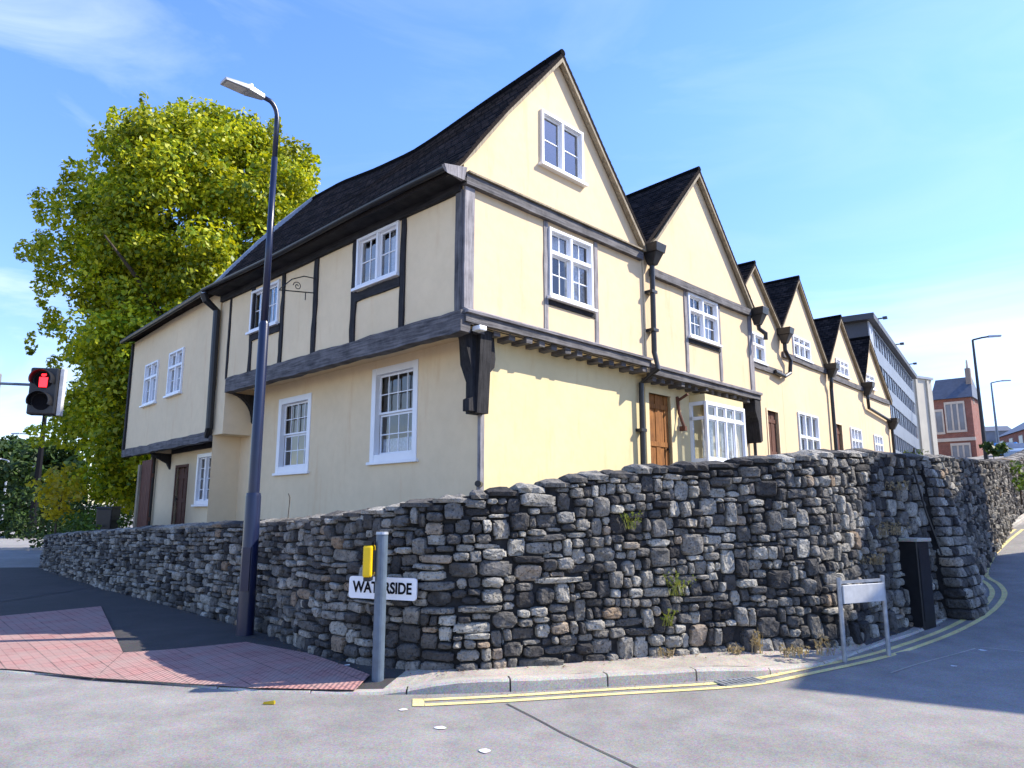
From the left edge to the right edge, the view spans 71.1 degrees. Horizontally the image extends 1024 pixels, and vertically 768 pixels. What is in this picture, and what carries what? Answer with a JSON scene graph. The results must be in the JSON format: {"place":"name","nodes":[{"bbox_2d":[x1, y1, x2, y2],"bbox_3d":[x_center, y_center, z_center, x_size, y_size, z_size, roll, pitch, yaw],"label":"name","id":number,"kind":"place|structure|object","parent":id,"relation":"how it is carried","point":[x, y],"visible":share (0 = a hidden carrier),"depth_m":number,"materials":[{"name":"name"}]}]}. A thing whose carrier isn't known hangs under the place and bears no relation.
{"place":"outdoors","nodes":[
{"label":"outdoors","id":0,"kind":"place"},
{"bbox_2d":[0,450,1023,767],"bbox_3d":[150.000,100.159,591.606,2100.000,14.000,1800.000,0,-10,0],"label":"road","id":1,"kind":"structure","parent":0,"point":[964,708],"depth_m":5.56,"materials":[{"name":"asphalt"}]},
{"bbox_2d":[0,436,31,530],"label":"broadleaf tree","id":2,"kind":"object","parent":1,"relation":"on","point":[7,451],"visible":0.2,"depth_m":62.76,"materials":[{"name":"green plant"}]},
{"bbox_2d":[0,434,53,522],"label":"broadleaf tree","id":3,"kind":"object","parent":1,"relation":"on","point":[11,439],"visible":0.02,"depth_m":73.74,"materials":[{"name":"green plant"}]},
{"bbox_2d":[26,416,46,538],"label":"signal post","id":4,"kind":"object","parent":1,"relation":"on","point":[38,469],"visible":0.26,"depth_m":44.62,"materials":[{"name":"metal"}]},
{"bbox_2d":[0,440,89,537],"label":"broadleaf tree","id":5,"kind":"object","parent":1,"relation":"on","point":[26,457],"visible":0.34,"depth_m":46.20,"materials":[{"name":"green plant"}]},
{"bbox_2d":[25,462,88,532],"bbox_3d":[-15.017,4.202,23.683,1.733,3.254,1.461,0,-10,0],"label":"golden shrub","id":6,"kind":"object","parent":1,"relation":"on","point":[51,493],"visible":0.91,"depth_m":23.63,"materials":[{"name":"green plant"}]},
{"bbox_2d":[0,475,122,547],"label":"garden shrub","id":7,"kind":"object","parent":1,"relation":"on","point":[40,535],"visible":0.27,"depth_m":31.96,"materials":[{"name":"green plant"}]},
{"bbox_2d":[52,489,133,533],"bbox_3d":[-16.723,5.543,30.527,5.135,3.506,3.230,0,-10,0],"label":"garden shrub","id":8,"kind":"object","parent":1,"relation":"on","point":[82,506],"visible":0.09,"depth_m":30.28,"materials":[{"name":"green plant"}]},
{"bbox_2d":[13,91,321,516],"bbox_3d":[-12.939,-3.015,28.040,12.915,18.705,10.796,4,-11,-20],"label":"maple tree","id":9,"kind":"object","parent":1,"relation":"on","point":[130,252],"visible":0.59,"depth_m":25.29,"materials":[{"name":"green plant"}]},
{"bbox_2d":[0,529,1017,698],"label":"leaf litter","id":10,"kind":"object","parent":1,"relation":"on","point":[526,666],"visible":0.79,"depth_m":7.59,"materials":[{"name":"plant"}]},
{"bbox_2d":[0,514,1023,694],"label":"kerb","id":11,"kind":"structure","parent":1,"relation":"on","point":[487,684],"depth_m":6.67,"materials":[{"name":"concrete"}]},
{"bbox_2d":[39,448,1023,677],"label":"stone wall","id":12,"kind":"structure","parent":1,"relation":"on","point":[572,569],"depth_m":8.01,"materials":[{"name":"grey stone"}]},
{"bbox_2d":[349,576,418,600],"bbox_3d":[-1.254,2.048,7.230,0.740,0.212,0.256,-3,-10,17],"label":"street name plate","id":13,"kind":"object","parent":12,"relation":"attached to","point":[405,589],"visible":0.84,"depth_m":7.09,"materials":[{"name":"metal"}]},
{"bbox_2d":[620,510,641,528],"bbox_3d":[1.290,1.441,7.656,0.333,0.215,0.216,0,-10,0],"label":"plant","id":14,"kind":"object","parent":12,"relation":"attached to","point":[627,520],"visible":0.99,"depth_m":7.65,"materials":[{"name":"green"}]},
{"bbox_2d":[660,608,680,625],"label":"dry weed","id":15,"kind":"object","parent":12,"relation":"attached to","point":[665,618],"visible":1,"depth_m":7.54,"materials":[{"name":"green"}]},
{"bbox_2d":[663,568,697,595],"bbox_3d":[1.787,2.121,7.682,0.405,0.285,0.375,4,-11,-23],"label":"plant","id":16,"kind":"object","parent":12,"relation":"attached to","point":[677,581],"visible":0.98,"depth_m":7.66,"materials":[{"name":"green"}]},
{"bbox_2d":[858,552,884,564],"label":"dry weed","id":17,"kind":"object","parent":12,"relation":"attached to","point":[878,558],"visible":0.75,"depth_m":8.99,"materials":[{"name":"plant"}]},
{"bbox_2d":[875,522,910,534],"bbox_3d":[4.988,1.920,9.573,0.654,0.186,0.368,0,-10,0],"label":"dry weed","id":18,"kind":"object","parent":12,"relation":"attached to","point":[886,528],"visible":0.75,"depth_m":9.51,"materials":[{"name":"plant"}]},
{"bbox_2d":[885,480,909,489],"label":"dry weed","id":19,"kind":"object","parent":12,"relation":"attached to","point":[899,484],"visible":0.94,"depth_m":9.93,"materials":[{"name":"plant"}]},
{"bbox_2d":[900,448,927,455],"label":"roadside bush","id":20,"kind":"object","parent":12,"relation":"on","point":[918,452],"visible":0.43,"depth_m":10.88,"materials":[{"name":"green plant"}]},
{"bbox_2d":[1009,460,1023,504],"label":"roadside bush","id":21,"kind":"object","parent":12,"relation":"on","point":[1020,481],"visible":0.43,"depth_m":20.69,"materials":[{"name":"green plant"}]},
{"bbox_2d":[507,703,637,767],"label":"road seam","id":22,"kind":"object","parent":1,"relation":"on","point":[573,737],"visible":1,"depth_m":5.15,"materials":[{"name":"asphalt"}]},
{"bbox_2d":[399,649,986,752],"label":"road paint spots","id":23,"kind":"object","parent":1,"relation":"on","point":[484,750],"visible":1,"depth_m":5.39,"materials":[{"name":"paint"}]},
{"bbox_2d":[412,529,1023,705],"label":"double yellow lines","id":24,"kind":"object","parent":1,"relation":"on","point":[420,702],"visible":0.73,"depth_m":7.01,"materials":[{"name":"paint"}]},
{"bbox_2d":[714,677,765,685],"bbox_3d":[2.168,2.831,6.822,0.464,0.016,0.200,4,-11,-20],"label":"gully grate","id":25,"kind":"object","parent":1,"relation":"on","point":[738,681],"visible":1,"depth_m":6.80,"materials":[{"name":"metal"}]},
{"bbox_2d":[836,575,890,661],"bbox_3d":[3.932,2.611,7.997,0.775,0.900,0.060,5,-11,-26],"label":"street name board","id":26,"kind":"object","parent":1,"relation":"on","point":[863,593],"visible":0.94,"depth_m":8.00,"materials":[{"name":"metal"}]},
{"bbox_2d":[842,312,919,454],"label":"office block","id":27,"kind":"structure","parent":1,"relation":"on","point":[899,373],"depth_m":41.07,"materials":[{"name":"stone"}]},
{"bbox_2d":[873,327,879,350],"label":"window","id":28,"kind":"structure","parent":27,"relation":"in","point":[876,341],"depth_m":36.76,"materials":[{"name":"glass"}]},
{"bbox_2d":[878,335,884,356],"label":"window","id":29,"kind":"structure","parent":27,"relation":"in","point":[881,343],"depth_m":38.35,"materials":[{"name":"glass"}]},
{"bbox_2d":[881,366,887,386],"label":"window","id":30,"kind":"structure","parent":27,"relation":"in","point":[883,369],"depth_m":38.13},
{"bbox_2d":[884,343,889,362],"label":"window","id":31,"kind":"structure","parent":27,"relation":"in","point":[886,349],"depth_m":39.95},
{"bbox_2d":[886,372,892,391],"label":"window","id":32,"kind":"structure","parent":27,"relation":"in","point":[889,377],"depth_m":39.65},
{"bbox_2d":[889,350,894,368],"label":"window","id":33,"kind":"structure","parent":27,"relation":"in","point":[891,355],"depth_m":41.53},
{"bbox_2d":[890,403,894,417],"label":"window","id":34,"kind":"structure","parent":27,"relation":"in","point":[892,412],"depth_m":39.41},
{"bbox_2d":[891,377,896,395],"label":"window","id":35,"kind":"structure","parent":27,"relation":"in","point":[894,382],"depth_m":41.24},
{"bbox_2d":[894,432,897,450],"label":"window","id":36,"kind":"structure","parent":27,"relation":"in","point":[895,435],"depth_m":39.23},
{"bbox_2d":[893,355,898,373],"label":"window","id":37,"kind":"structure","parent":27,"relation":"in","point":[896,361],"depth_m":43.15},
{"bbox_2d":[894,406,899,424],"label":"window","id":38,"kind":"structure","parent":27,"relation":"in","point":[896,409],"depth_m":41.00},
{"bbox_2d":[896,383,900,399],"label":"window","id":39,"kind":"structure","parent":27,"relation":"in","point":[898,386],"depth_m":42.84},
{"bbox_2d":[897,435,902,452],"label":"window","id":40,"kind":"structure","parent":27,"relation":"in","point":[899,438],"depth_m":40.67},
{"bbox_2d":[898,362,902,378],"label":"window","id":41,"kind":"structure","parent":27,"relation":"in","point":[899,364],"depth_m":44.73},
{"bbox_2d":[899,410,903,427],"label":"window","id":42,"kind":"structure","parent":27,"relation":"in","point":[901,413],"depth_m":42.58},
{"bbox_2d":[900,387,904,403],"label":"window","id":43,"kind":"structure","parent":27,"relation":"in","point":[902,391],"depth_m":44.44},
{"bbox_2d":[901,438,905,451],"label":"window","id":44,"kind":"structure","parent":27,"relation":"in","point":[903,440],"depth_m":42.26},
{"bbox_2d":[902,366,906,383],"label":"window","id":45,"kind":"structure","parent":27,"relation":"in","point":[903,370],"depth_m":46.33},
{"bbox_2d":[903,414,907,430],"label":"window","id":46,"kind":"structure","parent":27,"relation":"in","point":[904,416],"depth_m":44.14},
{"bbox_2d":[904,392,908,407],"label":"window","id":47,"kind":"structure","parent":27,"relation":"in","point":[906,395],"depth_m":46.03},
{"bbox_2d":[905,371,909,387],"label":"window","id":48,"kind":"structure","parent":27,"relation":"in","point":[907,375],"depth_m":47.92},
{"bbox_2d":[907,417,910,432],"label":"window","id":49,"kind":"structure","parent":27,"relation":"in","point":[908,420],"depth_m":45.75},
{"bbox_2d":[910,421,914,435],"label":"window","id":50,"kind":"structure","parent":27,"relation":"in","point":[912,423],"depth_m":47.33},
{"bbox_2d":[914,423,917,438],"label":"window","id":51,"kind":"structure","parent":27,"relation":"in","point":[915,426],"depth_m":48.93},
{"bbox_2d":[912,376,938,454],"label":"cream block","id":52,"kind":"structure","parent":1,"relation":"on","point":[925,414],"depth_m":59.28,"materials":[{"name":"concrete"}]},
{"bbox_2d":[890,647,1023,672],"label":"road mark","id":53,"kind":"object","parent":1,"relation":"on","point":[942,657],"visible":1,"depth_m":7.91,"materials":[{"name":"paint"}]},
{"bbox_2d":[932,360,982,457],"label":"red brick house","id":54,"kind":"structure","parent":1,"relation":"on","point":[957,417],"depth_m":65.53,"materials":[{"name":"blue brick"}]},
{"bbox_2d":[934,409,945,434],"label":"window","id":55,"kind":"structure","parent":54,"relation":"in","point":[939,417],"depth_m":66.15,"materials":[{"name":"wood"}]},
{"bbox_2d":[943,401,966,432],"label":"window","id":56,"kind":"structure","parent":54,"relation":"in","point":[955,416],"depth_m":65.34,"materials":[{"name":"wood"}]},
{"bbox_2d":[950,442,971,457],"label":"window","id":57,"kind":"structure","parent":54,"relation":"in","point":[963,450],"depth_m":64.71,"materials":[{"name":"wood"}]},
{"bbox_2d":[971,335,1001,458],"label":"street lamp","id":58,"kind":"object","parent":1,"relation":"on","point":[983,432],"visible":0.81,"depth_m":48.55,"materials":[{"name":"black metal"}]},
{"bbox_2d":[979,441,1012,458],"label":"roadside bush","id":59,"kind":"object","parent":1,"relation":"on","point":[1002,448],"visible":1,"depth_m":45.53,"materials":[{"name":"green plant"}]},
{"bbox_2d":[985,426,1010,444],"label":"white building","id":60,"kind":"structure","parent":1,"relation":"on","point":[990,433],"depth_m":99.75,"materials":[{"name":"blue stone"}]},
{"bbox_2d":[990,380,1010,442],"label":"street lamp","id":61,"kind":"object","parent":1,"relation":"on","point":[996,426],"visible":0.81,"depth_m":70.53,"materials":[{"name":"metal"}]},
{"bbox_2d":[994,422,1023,442],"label":"brick terrace","id":62,"kind":"structure","parent":1,"relation":"on","point":[1015,434],"depth_m":89.49,"materials":[{"name":"red brick"}]},
{"bbox_2d":[1004,443,1023,456],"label":"parked car","id":63,"kind":"object","parent":1,"relation":"on","point":[1017,447],"visible":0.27,"depth_m":54.93,"materials":[{"name":"paint"}]},
{"bbox_2d":[0,511,1023,689],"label":"pavement","id":64,"kind":"structure","parent":0,"point":[136,625],"depth_m":10.91,"materials":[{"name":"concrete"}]},
{"bbox_2d":[0,606,122,677],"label":"tactile paving","id":65,"kind":"structure","parent":64,"relation":"on","point":[83,642],"depth_m":8.72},
{"bbox_2d":[0,373,29,386],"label":"signal pole","id":66,"kind":"object","parent":65,"relation":"on","point":[16,384],"visible":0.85,"depth_m":11.20,"materials":[{"name":"metal"}]},
{"bbox_2d":[25,367,66,415],"bbox_3d":[-7.263,0.110,11.148,0.465,0.740,0.350,3,-10,-14],"label":"pedestrian signal","id":67,"kind":"object","parent":66,"relation":"attached to","point":[46,393],"visible":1,"depth_m":11.14,"materials":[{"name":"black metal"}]},
{"bbox_2d":[96,642,368,689],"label":"tactile paving","id":68,"kind":"structure","parent":64,"relation":"on","point":[247,664],"depth_m":7.21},
{"bbox_2d":[220,77,279,635],"bbox_3d":[-3.671,-0.500,9.601,0.238,7.661,0.943,-9,-14,42],"label":"street lamp","id":69,"kind":"object","parent":64,"relation":"on","point":[247,584],"visible":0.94,"depth_m":9.61,"materials":[{"name":"metal"}]},
{"bbox_2d":[240,547,251,590],"bbox_3d":[-3.430,2.388,9.246,0.100,0.550,0.042,0,-10,0],"label":"access door","id":70,"kind":"structure","parent":69,"relation":"in","point":[246,557],"depth_m":9.23,"materials":[{"name":"blue paint"}]},
{"bbox_2d":[362,532,388,681],"bbox_3d":[-1.313,2.115,6.852,0.227,1.375,0.180,0,-10,0],"label":"push button post","id":71,"kind":"object","parent":64,"relation":"on","point":[374,561],"visible":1,"depth_m":6.83,"materials":[{"name":"metal"}]},
{"bbox_2d":[384,643,865,688],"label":"pavement dust","id":72,"kind":"object","parent":64,"relation":"on","point":[406,678],"visible":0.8,"depth_m":7.12,"materials":[{"name":"concrete"}]},
{"bbox_2d":[657,645,676,657],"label":"dry weed","id":73,"kind":"object","parent":72,"relation":"on","point":[669,652],"visible":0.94,"depth_m":7.46,"materials":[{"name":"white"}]},
{"bbox_2d":[727,643,744,653],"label":"dry weed","id":74,"kind":"object","parent":72,"relation":"on","point":[737,648],"visible":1,"depth_m":7.69,"materials":[{"name":"beige"}]},
{"bbox_2d":[750,630,763,653],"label":"dry weed","id":75,"kind":"object","parent":72,"relation":"on","point":[755,642],"visible":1,"depth_m":7.76,"materials":[{"name":"beige"}]},
{"bbox_2d":[779,644,810,657],"bbox_3d":[2.988,2.822,7.594,0.334,0.133,0.188,0,-10,0],"label":"dry weed","id":76,"kind":"object","parent":64,"relation":"on","point":[793,650],"visible":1,"depth_m":7.57,"materials":[{"name":"beige"}]},
{"bbox_2d":[814,633,835,655],"bbox_3d":[3.330,2.795,7.707,0.283,0.227,0.146,2,-10,-13],"label":"dry weed","id":77,"kind":"object","parent":64,"relation":"on","point":[820,649],"visible":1,"depth_m":7.68,"materials":[{"name":"beige"}]},
{"bbox_2d":[898,537,935,629],"bbox_3d":[5.491,2.725,9.772,0.380,1.230,0.370,7,-12,-33],"label":"roadside cabinet","id":78,"kind":"object","parent":64,"relation":"on","point":[914,561],"visible":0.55,"depth_m":9.64,"materials":[{"name":"black metal"}]},
{"bbox_2d":[0,0,1023,504],"label":"sky","id":79,"kind":"structure","parent":0,"point":[870,153],"materials":[{"name":"blue"}]},
{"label":"terrace ground","id":80,"kind":"structure","parent":0,"visible":0},
{"bbox_2d":[54,505,132,532],"bbox_3d":[-12.030,4.371,20.525,1.627,1.810,5.157,9,-14,-41],"label":"garden hedge","id":81,"kind":"object","parent":80,"relation":"on","point":[75,523],"visible":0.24,"depth_m":20.39,"materials":[{"name":"green plant"}]},
{"bbox_2d":[96,506,121,529],"bbox_3d":[-10.803,3.744,19.136,0.448,0.949,0.496,0,-10,0],"label":"wheelie bin","id":82,"kind":"object","parent":80,"relation":"on","point":[106,518],"visible":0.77,"depth_m":18.97,"materials":[{"name":"black plastic"}]},
{"bbox_2d":[133,459,153,527],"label":"garden gate","id":83,"kind":"structure","parent":80,"relation":"on","point":[145,474],"depth_m":18.50,"materials":[{"name":"paint"}]},
{"bbox_2d":[120,289,390,525],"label":"annexe","id":84,"kind":"structure","parent":80,"relation":"on","point":[166,405],"depth_m":19.35,"materials":[{"name":"paint"}]},
{"bbox_2d":[139,359,159,407],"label":"window","id":85,"kind":"structure","parent":84,"relation":"in","point":[153,378],"depth_m":20.48,"materials":[{"name":"white paint"}]},
{"bbox_2d":[163,347,184,398],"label":"window","id":86,"kind":"structure","parent":84,"relation":"in","point":[178,367],"depth_m":19.02,"materials":[{"name":"white paint"}]},
{"bbox_2d":[171,464,188,523],"bbox_3d":[-8.944,3.123,19.397,0.130,1.870,0.980,9,-14,-42],"label":"door","id":87,"kind":"structure","parent":84,"relation":"in","point":[180,505],"depth_m":19.51,"materials":[{"name":"brown paint"}]},
{"bbox_2d":[191,452,211,506],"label":"window","id":88,"kind":"structure","parent":84,"relation":"in","point":[198,502],"depth_m":18.29,"materials":[{"name":"white paint"}]},
{"bbox_2d":[200,49,652,522],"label":"timber framed house","id":89,"kind":"structure","parent":80,"relation":"on","point":[469,314],"depth_m":13.05,"materials":[{"name":"paint"}]},
{"bbox_2d":[245,279,280,335],"bbox_3d":[-5.311,-1.636,15.541,1.360,0.995,0.276,-10,-14,44],"label":"window","id":90,"kind":"structure","parent":89,"relation":"in","point":[277,283],"depth_m":15.56,"materials":[{"name":"white paint"}]},
{"bbox_2d":[272,392,311,475],"bbox_3d":[-4.643,1.096,15.340,1.480,1.685,0.195,-10,-14,44],"label":"window","id":91,"kind":"structure","parent":89,"relation":"in","point":[290,469],"depth_m":15.47,"materials":[{"name":"white paint"}]},
{"bbox_2d":[279,276,313,299],"bbox_3d":[-4.137,-1.923,13.834,0.028,0.550,0.748,-10,-14,44],"label":"iron sign bracket","id":92,"kind":"object","parent":89,"relation":"attached to","point":[280,289],"visible":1,"depth_m":13.82,"materials":[{"name":"metal"}]},
{"bbox_2d":[351,220,400,291],"bbox_3d":[-2.339,-2.231,12.692,1.360,1.005,0.276,-10,-14,44],"label":"window","id":93,"kind":"structure","parent":89,"relation":"in","point":[378,234],"depth_m":12.64,"materials":[{"name":"white paint"}]},
{"bbox_2d":[366,359,418,464],"bbox_3d":[-2.067,0.541,12.943,1.480,1.795,0.286,-10,-14,44],"label":"window","id":94,"kind":"structure","parent":89,"relation":"in","point":[404,449],"depth_m":13.01,"materials":[{"name":"white paint"}]},
{"bbox_2d":[538,109,587,187],"bbox_3d":[0.932,-4.318,13.153,0.150,1.095,1.280,-10,-14,44],"label":"window","id":95,"kind":"structure","parent":89,"relation":"in","point":[561,125],"depth_m":13.16,"materials":[{"name":"white paint"}]},
{"bbox_2d":[547,226,597,312],"bbox_3d":[1.027,-2.030,12.935,0.276,1.315,1.320,-10,-14,44],"label":"window","id":96,"kind":"structure","parent":89,"relation":"in","point":[572,256],"depth_m":12.99,"materials":[{"name":"white paint"}]},
{"bbox_2d":[626,166,768,465],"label":"timber framed house","id":97,"kind":"structure","parent":80,"relation":"on","point":[694,393],"depth_m":15.96,"materials":[{"name":"paint"}]},
{"bbox_2d":[644,385,675,465],"bbox_3d":[3.047,1.183,14.874,0.130,2.200,1.080,-10,-14,44],"label":"door","id":98,"kind":"structure","parent":97,"relation":"in","point":[656,406],"depth_m":14.97,"materials":[{"name":"orange wood"}]},
{"bbox_2d":[686,292,722,347],"bbox_3d":[4.271,-1.427,16.198,0.276,1.055,1.400,-10,-14,44],"label":"window","id":99,"kind":"structure","parent":97,"relation":"in","point":[703,326],"depth_m":16.21,"materials":[{"name":"white paint"}]},
{"bbox_2d":[689,401,746,461],"bbox_3d":[4.699,1.170,16.183,0.470,1.375,1.890,-10,-14,44],"label":"bay window","id":100,"kind":"structure","parent":97,"relation":"in","point":[728,426],"depth_m":15.86,"materials":[{"name":"white paint"}]},
{"bbox_2d":[643,260,785,456],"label":"gabled cottage","id":101,"kind":"structure","parent":80,"relation":"on","point":[768,382],"depth_m":19.03,"materials":[{"name":"paint"}]},
{"bbox_2d":[752,331,768,365],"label":"window","id":102,"kind":"structure","parent":101,"relation":"in","point":[756,346],"depth_m":18.86,"materials":[{"name":"white paint"}]},
{"bbox_2d":[766,407,781,454],"bbox_3d":[6.848,1.793,18.799,0.130,2.280,0.820,-9,-14,41],"label":"door","id":103,"kind":"structure","parent":101,"relation":"in","point":[771,421],"depth_m":18.96,"materials":[{"name":"brown paint"}]},
{"bbox_2d":[764,275,831,452],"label":"gabled cottage","id":104,"kind":"structure","parent":80,"relation":"on","point":[803,361],"depth_m":21.10,"materials":[{"name":"paint"}]},
{"bbox_2d":[792,335,813,363],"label":"window","id":105,"kind":"structure","parent":104,"relation":"in","point":[801,348],"depth_m":21.20,"materials":[{"name":"white paint"}]},
{"bbox_2d":[797,411,820,449],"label":"window","id":106,"kind":"structure","parent":104,"relation":"in","point":[808,438],"depth_m":20.87,"materials":[{"name":"white paint"}]},
{"bbox_2d":[814,314,866,449],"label":"gabled cottage","id":107,"kind":"structure","parent":80,"relation":"on","point":[845,380],"depth_m":23.75,"materials":[{"name":"paint"}]},
{"bbox_2d":[836,422,843,449],"bbox_3d":[10.298,2.261,22.615,0.130,2.100,0.820,-9,-14,41],"label":"door","id":108,"kind":"structure","parent":107,"relation":"in","point":[838,424],"depth_m":22.92,"materials":[{"name":"brown paint"}]},
{"bbox_2d":[835,358,851,379],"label":"window","id":109,"kind":"structure","parent":107,"relation":"in","point":[843,371],"depth_m":23.81,"materials":[{"name":"white paint"}]},
{"bbox_2d":[850,427,862,448],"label":"window","id":110,"kind":"structure","parent":107,"relation":"in","point":[856,442],"depth_m":24.04,"materials":[{"name":"white paint"}]},
{"bbox_2d":[849,335,898,452],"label":"gabled cottage","id":111,"kind":"structure","parent":80,"relation":"on","point":[881,424],"depth_m":26.25,"materials":[{"name":"paint"}]},
{"bbox_2d":[866,374,876,391],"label":"window","id":112,"kind":"structure","parent":111,"relation":"in","point":[868,376],"depth_m":25.94,"materials":[{"name":"white paint"}]},
{"bbox_2d":[873,434,883,451],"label":"window","id":113,"kind":"structure","parent":111,"relation":"in","point":[878,440],"depth_m":25.86,"materials":[{"name":"white paint"}]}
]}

